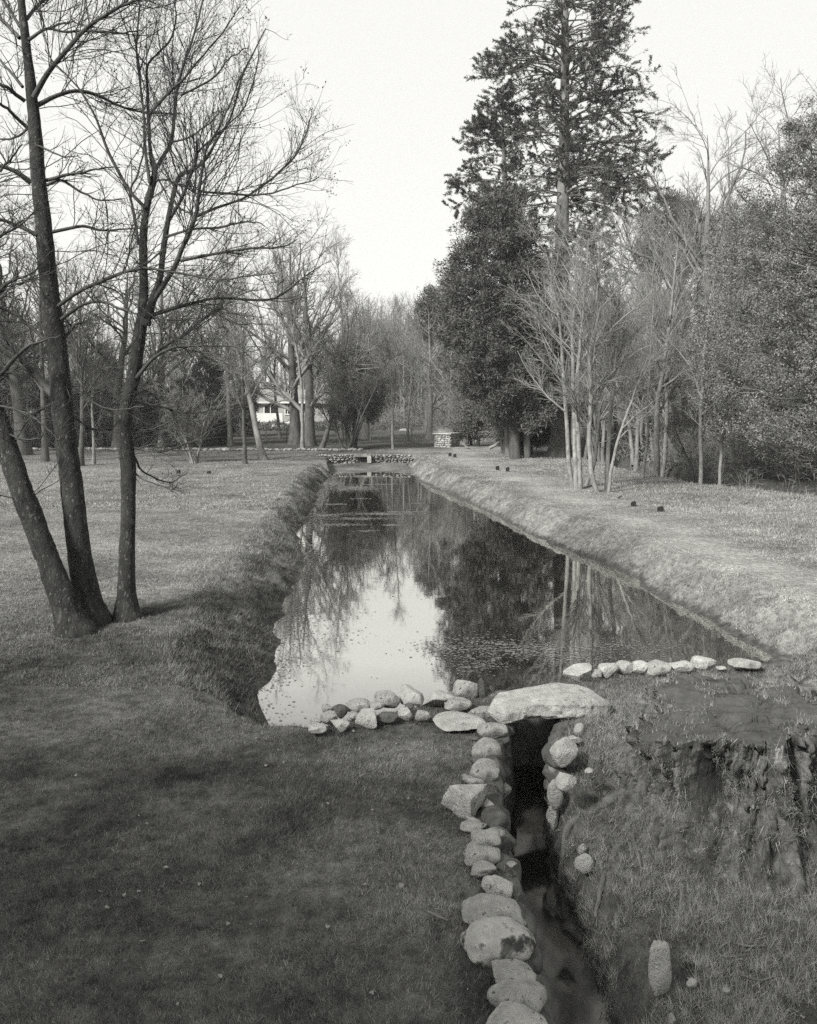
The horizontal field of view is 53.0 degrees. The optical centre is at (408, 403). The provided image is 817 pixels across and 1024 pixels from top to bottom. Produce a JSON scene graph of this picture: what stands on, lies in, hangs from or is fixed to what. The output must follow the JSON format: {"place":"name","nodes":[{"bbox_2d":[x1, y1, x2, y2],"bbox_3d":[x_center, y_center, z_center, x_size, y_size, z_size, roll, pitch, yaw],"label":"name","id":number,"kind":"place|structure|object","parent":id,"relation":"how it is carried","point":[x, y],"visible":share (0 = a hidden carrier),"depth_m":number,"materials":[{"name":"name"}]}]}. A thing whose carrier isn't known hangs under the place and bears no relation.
{"place":"outdoors","nodes":[
{"label":"outdoors","id":0,"kind":"place"},
{"bbox_2d":[0,500,304,725],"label":"lawn grass","id":1,"kind":"structure","parent":0,"point":[179,663],"depth_m":11.80,"materials":[{"name":"plant"}]},
{"bbox_2d":[0,383,816,1023],"bbox_3d":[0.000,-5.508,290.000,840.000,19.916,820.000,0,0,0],"label":"ground","id":2,"kind":"structure","parent":0,"point":[530,743],"depth_m":6.92,"materials":[{"name":"plant"}]},
{"bbox_2d":[0,365,51,447],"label":"evergreen shrub","id":3,"kind":"object","parent":2,"relation":"on","point":[6,388],"visible":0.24,"depth_m":56.34,"materials":[{"name":"black plant"}]},
{"bbox_2d":[0,200,82,461],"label":"bare tree","id":4,"kind":"object","parent":2,"relation":"on","point":[44,455],"visible":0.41,"depth_m":43.75,"materials":[{"name":"grey plant"}]},
{"bbox_2d":[0,104,96,637],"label":"alder tree","id":5,"kind":"object","parent":2,"relation":"on","point":[71,618],"visible":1,"depth_m":11.02,"materials":[{"name":"grey plant"}]},
{"bbox_2d":[0,179,118,454],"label":"bare tree","id":6,"kind":"object","parent":2,"relation":"on","point":[21,404],"visible":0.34,"depth_m":49.03,"materials":[{"name":"grey plant"}]},
{"bbox_2d":[28,370,101,447],"bbox_3d":[-24.764,0.407,58.968,5.536,6.113,4.989,0,0,0],"label":"evergreen shrub","id":7,"kind":"object","parent":2,"relation":"on","point":[75,408],"visible":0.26,"depth_m":58.33,"materials":[{"name":"black plant"}]},
{"bbox_2d":[55,252,128,465],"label":"bare tree","id":8,"kind":"object","parent":2,"relation":"on","point":[80,368],"visible":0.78,"depth_m":40.81,"materials":[{"name":"grey plant"}]},
{"bbox_2d":[70,264,116,463],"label":"bare tree","id":9,"kind":"object","parent":2,"relation":"on","point":[92,412],"visible":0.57,"depth_m":41.99,"materials":[{"name":"grey plant"}]},
{"bbox_2d":[73,343,131,446],"bbox_3d":[-22.311,-0.632,59.926,4.756,7.968,4.042,0,0,0],"label":"evergreen shrub","id":10,"kind":"object","parent":2,"relation":"on","point":[106,441],"visible":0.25,"depth_m":59.31,"materials":[{"name":"black plant"}]},
{"bbox_2d":[64,251,203,449],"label":"bare tree","id":11,"kind":"object","parent":2,"relation":"on","point":[124,331],"visible":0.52,"depth_m":55.59,"materials":[{"name":"grey plant"}]},
{"bbox_2d":[112,378,171,445],"bbox_3d":[-19.451,0.709,60.975,5.038,5.435,4.336,0,0,-31],"label":"evergreen shrub","id":12,"kind":"object","parent":2,"relation":"on","point":[137,436],"visible":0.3,"depth_m":59.79,"materials":[{"name":"black plant"}]},
{"bbox_2d":[0,0,300,627],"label":"alder tree","id":13,"kind":"object","parent":2,"relation":"on","point":[82,571],"visible":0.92,"depth_m":11.48,"materials":[{"name":"grey plant"}]},
{"bbox_2d":[99,210,251,446],"bbox_3d":[-16.989,-5.313,57.980,9.973,17.204,9.771,0,0,10],"label":"bare tree","id":14,"kind":"object","parent":2,"relation":"on","point":[161,358],"visible":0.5,"depth_m":57.87,"materials":[{"name":"grey plant"}]},
{"bbox_2d":[150,373,213,446],"bbox_3d":[-16.550,0.583,59.983,5.142,5.828,4.013,0,0,0],"label":"evergreen shrub","id":15,"kind":"object","parent":2,"relation":"on","point":[206,441],"visible":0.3,"depth_m":59.34,"materials":[{"name":"black plant"}]},
{"bbox_2d":[148,242,215,385],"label":"bare tree","id":16,"kind":"object","parent":2,"relation":"on","point":[183,363],"visible":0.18,"depth_m":60.82,"materials":[{"name":"grey plant"}]},
{"bbox_2d":[14,0,352,622],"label":"alder tree","id":17,"kind":"object","parent":2,"relation":"on","point":[127,609],"visible":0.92,"depth_m":11.69,"materials":[{"name":"grey plant"}]},
{"bbox_2d":[148,365,235,462],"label":"bare tree","id":18,"kind":"object","parent":2,"relation":"on","point":[185,435],"visible":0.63,"depth_m":42.58,"materials":[{"name":"grey plant"}]},
{"bbox_2d":[33,447,362,450],"bbox_3d":[-16.608,3.037,54.797,27.209,0.311,0.727,0,0,2],"label":"stone edging","id":19,"kind":"object","parent":2,"relation":"on","point":[250,448],"visible":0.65,"depth_m":54.52,"materials":[{"name":"stone"}]},
{"bbox_2d":[0,448,417,528],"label":"lawn grass","id":20,"kind":"structure","parent":2,"relation":"on","point":[175,504],"depth_m":30.96,"materials":[{"name":"plant"}]},
{"bbox_2d":[187,348,238,445],"bbox_3d":[-15.096,-0.410,62.086,4.638,7.789,3.947,0,0,0],"label":"evergreen shrub","id":21,"kind":"object","parent":2,"relation":"on","point":[212,378],"visible":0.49,"depth_m":61.45,"materials":[{"name":"grey plant"}]},
{"bbox_2d":[163,239,277,403],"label":"bare tree","id":22,"kind":"object","parent":2,"relation":"on","point":[224,340],"visible":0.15,"depth_m":67.28,"materials":[{"name":"grey plant"}]},
{"bbox_2d":[168,254,282,459],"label":"bare tree","id":23,"kind":"object","parent":2,"relation":"on","point":[261,453],"visible":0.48,"depth_m":45.98,"materials":[{"name":"grey plant"}]},
{"bbox_2d":[198,222,257,445],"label":"bare tree","id":24,"kind":"object","parent":2,"relation":"on","point":[230,440],"visible":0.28,"depth_m":60.80,"materials":[{"name":"grey plant"}]},
{"bbox_2d":[207,285,276,463],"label":"bare tree","id":25,"kind":"object","parent":2,"relation":"on","point":[244,395],"visible":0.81,"depth_m":41.77,"materials":[{"name":"grey plant"}]},
{"bbox_2d":[230,378,259,436],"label":"evergreen shrub","id":26,"kind":"object","parent":2,"relation":"on","point":[237,409],"visible":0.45,"depth_m":74.42,"materials":[{"name":"black plant"}]},
{"bbox_2d":[173,466,322,704],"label":"rough grass","id":27,"kind":"structure","parent":2,"relation":"on","point":[230,608],"depth_m":15.98,"materials":[{"name":"plant"}]},
{"bbox_2d":[168,193,355,444],"bbox_3d":[-10.471,-6.352,62.947,14.472,19.287,12.484,0,0,10],"label":"bare tree","id":28,"kind":"object","parent":2,"relation":"on","point":[295,429],"visible":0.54,"depth_m":62.00,"materials":[{"name":"grey plant"}]},
{"bbox_2d":[244,249,293,438],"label":"bare tree","id":29,"kind":"object","parent":2,"relation":"on","point":[277,413],"visible":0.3,"depth_m":71.27,"materials":[{"name":"grey plant"}]},
{"bbox_2d":[255,383,329,421],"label":"bungalow","id":30,"kind":"object","parent":2,"relation":"on","point":[271,409],"visible":0.26,"depth_m":96.00,"materials":[{"name":"paint"}]},
{"bbox_2d":[258,210,333,447],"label":"bare tree","id":31,"kind":"object","parent":2,"relation":"on","point":[293,329],"visible":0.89,"depth_m":56.15,"materials":[{"name":"grey plant"}]},
{"bbox_2d":[258,418,343,430],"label":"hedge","id":32,"kind":"object","parent":2,"relation":"on","point":[263,425],"visible":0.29,"depth_m":85.33,"materials":[{"name":"grey plant"}]},
{"bbox_2d":[230,222,388,445],"bbox_3d":[-6.387,-5.075,60.467,15.203,16.788,9.478,0,0,30],"label":"bare tree","id":33,"kind":"object","parent":2,"relation":"on","point":[309,434],"visible":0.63,"depth_m":60.52,"materials":[{"name":"grey plant"}]},
{"bbox_2d":[285,293,380,448],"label":"bare tree","id":34,"kind":"object","parent":2,"relation":"on","point":[324,440],"visible":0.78,"depth_m":56.45,"materials":[{"name":"grey plant"}]},
{"bbox_2d":[315,225,373,438],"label":"bare tree","id":35,"kind":"object","parent":2,"relation":"on","point":[352,330],"visible":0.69,"depth_m":71.22,"materials":[{"name":"grey plant"}]},
{"bbox_2d":[299,325,408,448],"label":"bare tree","id":36,"kind":"object","parent":2,"relation":"on","point":[331,402],"visible":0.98,"depth_m":54.70,"materials":[{"name":"grey plant"}]},
{"bbox_2d":[320,341,391,447],"bbox_3d":[-3.600,-0.536,56.880,5.333,7.608,4.954,0,0,0],"label":"evergreen shrub","id":37,"kind":"object","parent":2,"relation":"on","point":[372,411],"visible":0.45,"depth_m":56.24,"materials":[{"name":"grey plant"}]},
{"bbox_2d":[318,454,412,463],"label":"dry stone wall","id":38,"kind":"structure","parent":2,"relation":"on","point":[369,457],"depth_m":48.77,"materials":[{"name":"grey stone"}]},
{"bbox_2d":[355,708,376,728],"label":"boulder","id":39,"kind":"object","parent":2,"relation":"on","point":[366,717],"visible":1,"depth_m":7.83,"materials":[{"name":"stone"}]},
{"bbox_2d":[332,284,403,438],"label":"bare tree","id":40,"kind":"object","parent":2,"relation":"on","point":[365,426],"visible":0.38,"depth_m":71.02,"materials":[{"name":"grey plant"}]},
{"bbox_2d":[375,292,406,448],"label":"bare tree","id":41,"kind":"object","parent":2,"relation":"on","point":[392,381],"visible":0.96,"depth_m":55.43,"materials":[{"name":"grey plant"}]},
{"bbox_2d":[0,255,816,430],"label":"woodland","id":42,"kind":"object","parent":2,"relation":"on","point":[417,416],"visible":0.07,"depth_m":100.24,"materials":[{"name":"plant"}]},
{"bbox_2d":[399,684,423,705],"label":"boulder","id":43,"kind":"object","parent":2,"relation":"on","point":[410,694],"visible":0.85,"depth_m":8.44,"materials":[{"name":"stone"}]},
{"bbox_2d":[386,316,438,441],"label":"bare tree","id":44,"kind":"object","parent":2,"relation":"on","point":[413,367],"visible":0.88,"depth_m":66.86,"materials":[{"name":"grey plant"}]},
{"bbox_2d":[370,281,455,438],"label":"bare tree","id":45,"kind":"object","parent":2,"relation":"on","point":[430,404],"visible":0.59,"depth_m":72.00,"materials":[{"name":"grey plant"}]},
{"bbox_2d":[407,284,451,433],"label":"pine tree","id":46,"kind":"object","parent":2,"relation":"on","point":[427,317],"visible":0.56,"depth_m":79.50,"materials":[{"name":"grey plant"}]},
{"bbox_2d":[422,690,454,706],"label":"boulder","id":47,"kind":"object","parent":2,"relation":"on","point":[437,698],"visible":0.83,"depth_m":8.32,"materials":[{"name":"stone"}]},
{"bbox_2d":[432,432,461,447],"bbox_3d":[2.776,2.654,58.798,1.460,1.175,1.780,0,0,30],"label":"stone tank","id":48,"kind":"object","parent":2,"relation":"on","point":[447,439],"visible":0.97,"depth_m":58.22,"materials":[{"name":"stone"}]},
{"bbox_2d":[416,341,491,443],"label":"bare tree","id":49,"kind":"object","parent":2,"relation":"on","point":[457,398],"visible":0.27,"depth_m":63.13,"materials":[{"name":"grey plant"}]},
{"bbox_2d":[433,710,485,730],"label":"flat slab","id":50,"kind":"structure","parent":2,"relation":"on","point":[451,720],"depth_m":7.85,"materials":[{"name":"stone"}]},
{"bbox_2d":[453,680,477,698],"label":"boulder","id":51,"kind":"object","parent":2,"relation":"on","point":[466,689],"visible":0.89,"depth_m":8.60,"materials":[{"name":"stone"}]},
{"bbox_2d":[441,784,491,819],"bbox_3d":[0.449,3.030,6.279,0.275,0.296,0.340,0,0,37],"label":"boulder","id":52,"kind":"object","parent":2,"relation":"on","point":[462,800],"visible":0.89,"depth_m":6.16,"materials":[{"name":"stone"}]},
{"bbox_2d":[450,397,498,445],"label":"evergreen shrub","id":53,"kind":"object","parent":2,"relation":"on","point":[467,425],"visible":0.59,"depth_m":59.22,"materials":[{"name":"grey plant"}]},
{"bbox_2d":[463,841,500,866],"bbox_3d":[0.495,3.030,5.496,0.252,0.136,0.192,0,0,0],"label":"boulder","id":54,"kind":"object","parent":2,"relation":"on","point":[473,853],"visible":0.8,"depth_m":5.45,"materials":[{"name":"stone"}]},
{"bbox_2d":[471,827,500,846],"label":"boulder","id":55,"kind":"object","parent":54,"relation":"on","point":[489,837],"visible":0.92,"depth_m":5.54,"materials":[{"name":"stone"}]},
{"bbox_2d":[469,758,499,781],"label":"boulder","id":56,"kind":"object","parent":2,"relation":"on","point":[486,769],"visible":0.89,"depth_m":6.68,"materials":[{"name":"stone"}]},
{"bbox_2d":[441,87,530,455],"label":"fir tree","id":57,"kind":"object","parent":2,"relation":"on","point":[481,122],"visible":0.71,"depth_m":48.74,"materials":[{"name":"grey plant"}]},
{"bbox_2d":[471,737,501,757],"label":"boulder","id":58,"kind":"object","parent":2,"relation":"on","point":[484,746],"visible":0.75,"depth_m":7.15,"materials":[{"name":"stone"}]},
{"bbox_2d":[477,722,507,738],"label":"boulder","id":59,"kind":"object","parent":2,"relation":"on","point":[492,730],"visible":0.92,"depth_m":7.54,"materials":[{"name":"stone"}]},
{"bbox_2d":[461,893,524,925],"bbox_3d":[0.509,3.030,4.881,0.382,0.167,0.282,0,0,21],"label":"boulder","id":60,"kind":"object","parent":2,"relation":"on","point":[479,906],"visible":0.66,"depth_m":4.84,"materials":[{"name":"stone"}]},
{"bbox_2d":[481,875,512,897],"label":"boulder","id":61,"kind":"object","parent":2,"relation":"on","point":[496,885],"visible":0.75,"depth_m":5.08,"materials":[{"name":"stone"}]},
{"bbox_2d":[459,916,535,967],"bbox_3d":[0.512,3.030,4.625,0.403,0.218,0.303,0,0,-14],"label":"boulder","id":62,"kind":"object","parent":2,"relation":"on","point":[486,941],"visible":0.92,"depth_m":4.54,"materials":[{"name":"stone"}]},
{"bbox_2d":[421,183,576,458],"bbox_3d":[5.036,-4.724,46.156,9.185,15.853,6.726,0,0,0],"label":"yew tree","id":63,"kind":"object","parent":2,"relation":"on","point":[506,404],"visible":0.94,"depth_m":44.76,"materials":[{"name":"grey plant"}]},
{"bbox_2d":[491,959,536,983],"bbox_3d":[0.559,3.030,4.349,0.232,0.107,0.184,0,0,0],"label":"boulder","id":64,"kind":"object","parent":2,"relation":"on","point":[503,969],"visible":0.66,"depth_m":4.33,"materials":[{"name":"stone"}]},
{"bbox_2d":[486,975,546,1012],"bbox_3d":[0.556,3.030,4.184,0.318,0.126,0.221,0,0,0],"label":"boulder","id":65,"kind":"object","parent":2,"relation":"on","point":[529,993],"visible":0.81,"depth_m":4.16,"materials":[{"name":"stone"}]},
{"bbox_2d":[486,1001,547,1023],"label":"boulder","id":66,"kind":"object","parent":2,"relation":"on","point":[507,1012],"visible":1,"depth_m":4.01,"materials":[{"name":"stone"}]},
{"bbox_2d":[481,690,555,1023],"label":"channel wall","id":67,"kind":"structure","parent":2,"relation":"on","point":[498,817],"depth_m":5.71,"materials":[{"name":"stone"}]},
{"bbox_2d":[490,386,550,451],"bbox_3d":[7.329,0.982,51.974,4.686,4.581,4.353,0,0,0],"label":"evergreen shrub","id":68,"kind":"object","parent":2,"relation":"on","point":[543,439],"visible":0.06,"depth_m":51.30,"materials":[{"name":"black plant"}]},
{"bbox_2d":[305,666,763,1023],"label":"edge grass","id":69,"kind":"structure","parent":2,"relation":"on","point":[461,781],"depth_m":7.60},
{"bbox_2d":[541,719,570,836],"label":"channel wall","id":70,"kind":"structure","parent":2,"relation":"on","point":[548,775],"depth_m":7.34,"materials":[{"name":"stone"}]},
{"bbox_2d":[488,682,612,723],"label":"lintel slab","id":71,"kind":"structure","parent":70,"relation":"on","point":[557,700],"depth_m":7.97,"materials":[{"name":"stone"}]},
{"bbox_2d":[550,737,578,767],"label":"boulder","id":72,"kind":"object","parent":70,"relation":"on","point":[564,751],"visible":1,"depth_m":7.05,"materials":[{"name":"stone"}]},
{"bbox_2d":[463,0,677,457],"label":"fir tree","id":73,"kind":"object","parent":2,"relation":"on","point":[567,172],"visible":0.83,"depth_m":46.97,"materials":[{"name":"grey plant"}]},
{"bbox_2d":[563,663,591,682],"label":"boulder","id":74,"kind":"object","parent":2,"relation":"on","point":[579,672],"visible":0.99,"depth_m":9.09,"materials":[{"name":"stone"}]},
{"bbox_2d":[493,196,664,488],"bbox_3d":[6.263,-2.458,30.145,6.482,11.364,5.792,0,0,8],"label":"young tree","id":75,"kind":"object","parent":2,"relation":"on","point":[575,479],"visible":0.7,"depth_m":30.46,"materials":[{"name":"grey plant"}]},
{"bbox_2d":[543,267,638,463],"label":"bare tree","id":76,"kind":"object","parent":2,"relation":"on","point":[601,454],"visible":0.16,"depth_m":46.72,"materials":[{"name":"grey plant"}]},
{"bbox_2d":[385,451,816,686],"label":"bank grass","id":77,"kind":"structure","parent":2,"relation":"on","point":[801,657],"depth_m":22.81,"materials":[{"name":"plant"}]},
{"bbox_2d":[546,176,664,492],"bbox_3d":[6.638,-2.250,27.804,3.960,10.962,4.175,0,0,0],"label":"young tree","id":78,"kind":"object","parent":2,"relation":"on","point":[591,350],"visible":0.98,"depth_m":27.97,"materials":[{"name":"grey plant"}]},
{"bbox_2d":[552,204,674,491],"bbox_3d":[7.420,-2.160,29.533,5.414,10.758,4.171,0,0,44],"label":"young tree","id":79,"kind":"object","parent":2,"relation":"on","point":[608,479],"visible":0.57,"depth_m":29.36,"materials":[{"name":"grey plant"}]},
{"bbox_2d":[552,257,700,464],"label":"bare tree","id":80,"kind":"object","parent":2,"relation":"on","point":[642,425],"visible":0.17,"depth_m":44.73,"materials":[{"name":"grey plant"}]},
{"bbox_2d":[611,200,671,471],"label":"bare tree","id":81,"kind":"object","parent":2,"relation":"on","point":[636,463],"visible":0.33,"depth_m":44.01,"materials":[{"name":"grey plant"}]},
{"bbox_2d":[606,267,691,477],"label":"young tree","id":82,"kind":"object","parent":2,"relation":"on","point":[649,380],"visible":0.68,"depth_m":34.37,"materials":[{"name":"grey plant"}]},
{"bbox_2d":[648,940,671,997],"bbox_3d":[1.483,3.331,4.842,0.137,0.331,0.086,0,0,0],"label":"boulder","id":83,"kind":"object","parent":2,"relation":"on","point":[659,973],"visible":0.99,"depth_m":4.82,"materials":[{"name":"stone"}]},
{"bbox_2d":[630,177,696,444],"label":"bare tree","id":84,"kind":"object","parent":2,"relation":"on","point":[674,216],"visible":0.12,"depth_m":49.46,"materials":[{"name":"grey plant"}]},
{"bbox_2d":[631,184,704,412],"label":"pine tree","id":85,"kind":"object","parent":2,"relation":"on","point":[674,197],"visible":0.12,"depth_m":71.11,"materials":[{"name":"grey plant"}]},
{"bbox_2d":[619,214,724,476],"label":"young tree","id":86,"kind":"object","parent":2,"relation":"on","point":[663,383],"visible":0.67,"depth_m":37.34,"materials":[{"name":"grey plant"}]},
{"bbox_2d":[543,62,801,438],"bbox_3d":[15.245,-8.286,46.753,14.916,21.469,12.867,0,0,10],"label":"bare tree","id":87,"kind":"object","parent":2,"relation":"on","point":[706,217],"visible":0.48,"depth_m":45.89,"materials":[{"name":"grey plant"}]},
{"bbox_2d":[659,420,697,483],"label":"young tree","id":88,"kind":"object","parent":2,"relation":"on","point":[685,456],"visible":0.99,"depth_m":33.61,"materials":[{"name":"grey plant"}]},
{"bbox_2d":[546,662,816,851],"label":"bank grass","id":89,"kind":"structure","parent":2,"relation":"on","point":[641,694],"depth_m":8.58,"materials":[{"name":"plant"}]},
{"bbox_2d":[547,740,816,1023],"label":"moss","id":90,"kind":"object","parent":2,"relation":"on","point":[751,1012],"visible":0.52,"depth_m":5.52,"materials":[{"name":"grey plant"}]},
{"bbox_2d":[649,174,716,405],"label":"bare tree","id":91,"kind":"object","parent":2,"relation":"on","point":[685,227],"visible":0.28,"depth_m":47.73,"materials":[{"name":"grey plant"}]},
{"bbox_2d":[554,669,816,916],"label":"tree stump","id":92,"kind":"object","parent":2,"relation":"on","point":[729,766],"visible":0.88,"depth_m":6.45,"materials":[{"name":"grey wood"}]},
{"bbox_2d":[571,385,816,494],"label":"brushwood","id":93,"kind":"object","parent":2,"relation":"on","point":[709,444],"visible":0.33,"depth_m":37.69,"materials":[{"name":"plant"}]},
{"bbox_2d":[605,186,815,461],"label":"bare tree","id":94,"kind":"object","parent":2,"relation":"on","point":[674,411],"visible":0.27,"depth_m":40.55,"materials":[{"name":"grey plant"}]},
{"bbox_2d":[659,257,768,483],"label":"young tree","id":95,"kind":"object","parent":2,"relation":"on","point":[700,441],"visible":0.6,"depth_m":32.15,"materials":[{"name":"grey plant"}]},
{"bbox_2d":[679,318,775,485],"bbox_3d":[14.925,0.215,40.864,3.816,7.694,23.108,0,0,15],"label":"young tree","id":96,"kind":"object","parent":2,"relation":"on","point":[730,416],"visible":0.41,"depth_m":31.96,"materials":[{"name":"grey plant"}]},
{"bbox_2d":[643,52,816,425],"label":"bare tree","id":97,"kind":"object","parent":2,"relation":"on","point":[765,178],"visible":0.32,"depth_m":42.98,"materials":[{"name":"grey plant"}]},
{"bbox_2d":[690,105,776,437],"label":"bare tree","id":98,"kind":"object","parent":2,"relation":"on","point":[734,206],"visible":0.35,"depth_m":43.20,"materials":[{"name":"grey plant"}]},
{"bbox_2d":[697,241,771,461],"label":"bare tree","id":99,"kind":"object","parent":2,"relation":"on","point":[729,455],"visible":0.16,"depth_m":37.80,"materials":[{"name":"grey plant"}]},
{"bbox_2d":[676,95,816,472],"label":"holly tree","id":100,"kind":"object","parent":2,"relation":"on","point":[804,347],"visible":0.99,"depth_m":30.62,"materials":[{"name":"grey plant"}]},
{"bbox_2d":[775,675,814,701],"bbox_3d":[4.004,3.011,8.497,0.487,0.331,0.406,0,0,0],"label":"rock","id":101,"kind":"object","parent":2,"relation":"on","point":[805,684],"visible":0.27,"depth_m":8.53,"materials":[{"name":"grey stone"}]},
{"bbox_2d":[0,0,816,387],"label":"sky","id":102,"kind":"structure","parent":0,"point":[394,71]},
{"bbox_2d":[258,471,772,727],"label":"pond water","id":103,"kind":"structure","parent":0,"point":[433,594],"depth_m":14.67,"materials":[{"name":"grey liquid"}]},
{"bbox_2d":[261,479,766,725],"bbox_3d":[0.473,3.695,25.312,7.371,0.003,31.783,0,0,-5],"label":"floating weed","id":104,"kind":"object","parent":103,"relation":"on","point":[403,513],"visible":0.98,"depth_m":12.74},
{"bbox_2d":[509,766,613,1023],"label":"stream water","id":105,"kind":"structure","parent":0,"point":[574,988],"depth_m":6.14,"materials":[{"name":"liquid"}]},
{"bbox_2d":[535,703,816,1023],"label":"tussock grass","id":106,"kind":"structure","parent":0,"point":[675,921],"depth_m":5.52,"materials":[{"name":"grey plant"}]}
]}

